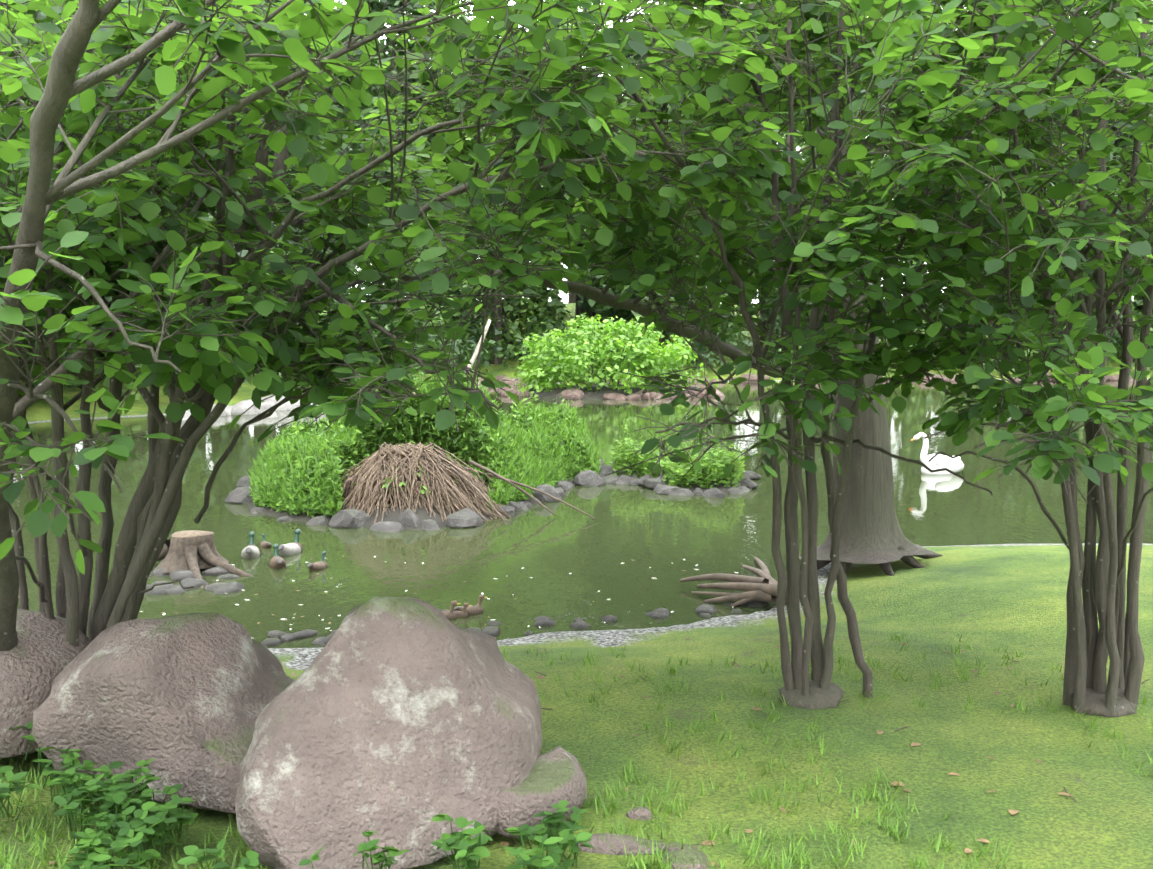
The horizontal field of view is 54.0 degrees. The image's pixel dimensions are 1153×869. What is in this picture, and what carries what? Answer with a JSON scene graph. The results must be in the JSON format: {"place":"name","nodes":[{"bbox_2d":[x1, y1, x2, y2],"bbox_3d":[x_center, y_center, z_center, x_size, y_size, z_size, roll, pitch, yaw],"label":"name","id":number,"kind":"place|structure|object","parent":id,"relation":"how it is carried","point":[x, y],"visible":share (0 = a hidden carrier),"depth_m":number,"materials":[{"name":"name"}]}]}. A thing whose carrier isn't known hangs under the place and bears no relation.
{"place":"outdoors","nodes":[
{"label":"outdoors","id":0,"kind":"place"},
{"bbox_2d":[0,301,1152,868],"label":"ground","id":1,"kind":"structure","parent":0,"point":[1004,597],"depth_m":4.86,"materials":[{"name":"green plant"}]},
{"bbox_2d":[0,609,90,757],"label":"edge boulder","id":2,"kind":"object","parent":1,"relation":"on","point":[38,658],"visible":0.46,"depth_m":4.44,"materials":[{"name":"stone"}]},
{"bbox_2d":[32,613,294,813],"bbox_3d":[-1.400,0.982,4.367,1.064,0.598,0.898,2,5,18],"label":"boulder","id":3,"kind":"object","parent":1,"relation":"on","point":[184,699],"visible":0.71,"depth_m":4.05,"materials":[{"name":"stone"}]},
{"bbox_2d":[182,395,317,419],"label":"pale shore rocks","id":4,"kind":"object","parent":1,"relation":"on","point":[241,407],"visible":0.1,"depth_m":28.55,"materials":[{"name":"white stone"}]},
{"bbox_2d":[0,721,593,868],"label":"weeds","id":5,"kind":"object","parent":1,"relation":"on","point":[152,818],"visible":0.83,"depth_m":3.49,"materials":[{"name":"green plant"}]},
{"bbox_2d":[235,596,541,868],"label":"boulder","id":6,"kind":"object","parent":1,"relation":"on","point":[399,722],"visible":0.96,"depth_m":3.65,"materials":[{"name":"stone"}]},
{"bbox_2d":[0,0,804,756],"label":"hazel tree","id":7,"kind":"object","parent":1,"relation":"on","point":[180,68],"visible":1,"depth_m":3.77,"materials":[{"name":"green plant"}]},
{"bbox_2d":[464,319,490,376],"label":"dead trunk","id":8,"kind":"object","parent":1,"relation":"on","point":[474,356],"visible":0.62,"depth_m":42.66,"materials":[{"name":"beige wood"}]},
{"bbox_2d":[497,746,586,837],"bbox_3d":[-0.112,1.217,3.877,0.265,0.154,0.526,3,6,33],"label":"rock","id":9,"kind":"object","parent":1,"relation":"on","point":[556,775],"visible":0.73,"depth_m":3.75,"materials":[{"name":"stone"}]},
{"bbox_2d":[0,0,1152,399],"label":"background trees","id":10,"kind":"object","parent":1,"relation":"on","point":[804,150],"depth_m":51.53,"materials":[{"name":"green plant"}]},
{"bbox_2d":[20,176,1152,400],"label":"shore shrubs","id":11,"kind":"object","parent":1,"relation":"on","point":[542,314],"depth_m":49.19,"materials":[{"name":"green plant"}]},
{"bbox_2d":[578,807,710,868],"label":"flat stones","id":12,"kind":"object","parent":1,"relation":"on","point":[615,841],"visible":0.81,"depth_m":3.65,"materials":[{"name":"stone"}]},
{"bbox_2d":[236,0,1152,579],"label":"tree","id":13,"kind":"object","parent":1,"relation":"on","point":[870,530],"visible":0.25,"depth_m":6.37,"materials":[{"name":"green plant"}]},
{"bbox_2d":[378,0,1152,708],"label":"hazel tree","id":14,"kind":"object","parent":1,"relation":"on","point":[796,252],"visible":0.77,"depth_m":4.48,"materials":[{"name":"green plant"}]},
{"bbox_2d":[413,372,1135,393],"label":"shore rocks","id":15,"kind":"object","parent":1,"relation":"on","point":[1115,377],"visible":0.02,"depth_m":46.91,"materials":[{"name":"grey stone"}]},
{"bbox_2d":[738,0,1152,717],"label":"hazel tree","id":16,"kind":"object","parent":1,"relation":"on","point":[1056,240],"visible":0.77,"depth_m":4.46,"materials":[{"name":"green plant"}]},
{"bbox_2d":[11,379,1152,647],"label":"pond water","id":17,"kind":"structure","parent":0,"point":[517,567],"depth_m":11.53,"materials":[{"name":"green liquid"}]},
{"bbox_2d":[154,530,252,588],"bbox_3d":[-3.319,1.020,9.700,1.612,0.375,0.696,4,7,41],"label":"stump","id":18,"kind":"object","parent":17,"relation":"on","point":[194,551],"visible":0.73,"depth_m":9.60,"materials":[{"name":"brown wood"}]},
{"bbox_2d":[241,529,327,570],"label":"ducks","id":19,"kind":"object","parent":17,"relation":"in","point":[251,551],"visible":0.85,"depth_m":10.20,"materials":[{"name":"grey"}]},
{"bbox_2d":[248,464,601,530],"bbox_3d":[-1.970,0.696,14.891,6.004,0.607,7.746,0,5,-1],"label":"island mound","id":20,"kind":"object","parent":17,"relation":"in","point":[422,514],"depth_m":12.08,"materials":[{"name":"grey stone"}]},
{"bbox_2d":[246,362,601,516],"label":"bushes","id":21,"kind":"object","parent":20,"relation":"on","point":[302,466],"visible":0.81,"depth_m":13.64,"materials":[{"name":"green plant"}]},
{"bbox_2d":[337,442,594,523],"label":"beaver lodge","id":22,"kind":"structure","parent":20,"relation":"on","point":[469,490],"depth_m":12.38,"materials":[{"name":"brown wood"}]},
{"bbox_2d":[224,459,760,531],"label":"island shore rocks","id":23,"kind":"object","parent":20,"relation":"on","point":[352,518],"visible":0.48,"depth_m":13.56,"materials":[{"name":"grey stone"}]},
{"bbox_2d":[140,556,737,630],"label":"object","id":24,"kind":"object","parent":17,"relation":"on","point":[414,593],"visible":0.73,"depth_m":8.54,"materials":[{"name":"white"}]},
{"bbox_2d":[145,564,766,646],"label":"shore stones","id":25,"kind":"object","parent":17,"relation":"on","point":[186,578],"visible":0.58,"depth_m":8.23,"materials":[{"name":"grey stone"}]},
{"bbox_2d":[441,595,486,619],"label":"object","id":26,"kind":"object","parent":17,"relation":"on","point":[464,611],"visible":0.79,"depth_m":8.09,"materials":[{"name":"brown"}]},
{"bbox_2d":[529,384,700,398],"bbox_3d":[1.441,-1.334,37.803,8.100,0.598,6.740,0,5,-1],"label":"island mound","id":27,"kind":"object","parent":17,"relation":"in","point":[594,394],"visible":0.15,"depth_m":36.00,"materials":[{"name":"soil"}]},
{"bbox_2d":[496,383,724,399],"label":"shoreline rocks","id":28,"kind":"object","parent":27,"relation":"on","point":[571,393],"visible":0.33,"depth_m":35.31,"materials":[{"name":"grey stone"}]},
{"bbox_2d":[513,313,718,397],"bbox_3d":[1.350,-2.646,37.641,6.938,2.871,6.240,0,5,-1],"label":"island shrub","id":29,"kind":"object","parent":27,"relation":"on","point":[637,345],"visible":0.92,"depth_m":36.27,"materials":[{"name":"green plant"}]},
{"bbox_2d":[640,477,751,494],"bbox_3d":[1.429,0.735,15.536,3.357,0.416,3.943,0,5,-1],"label":"island tail mound","id":30,"kind":"object","parent":17,"relation":"in","point":[720,487],"visible":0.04,"depth_m":14.54,"materials":[{"name":"grey stone"}]},
{"bbox_2d":[609,412,745,488],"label":"island weeds","id":31,"kind":"object","parent":30,"relation":"on","point":[623,454],"visible":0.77,"depth_m":14.94,"materials":[{"name":"green plant"}]},
{"bbox_2d":[680,557,786,606],"bbox_3d":[1.224,1.119,9.173,0.801,0.207,1.900,0,5,-1],"label":"driftwood","id":32,"kind":"object","parent":17,"relation":"on","point":[762,586],"visible":0.88,"depth_m":8.52,"materials":[{"name":"brown wood"}]},
{"bbox_2d":[911,432,963,473],"bbox_3d":[5.203,0.311,16.418,0.875,0.705,0.349,-2,5,-21],"label":"swan","id":33,"kind":"object","parent":17,"relation":"on","point":[940,461],"visible":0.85,"depth_m":16.31,"materials":[{"name":"white"}]},
{"bbox_2d":[304,0,1133,302],"label":"sky","id":34,"kind":"structure","parent":0,"point":[565,299],"materials":[{"name":"white"}]}
]}

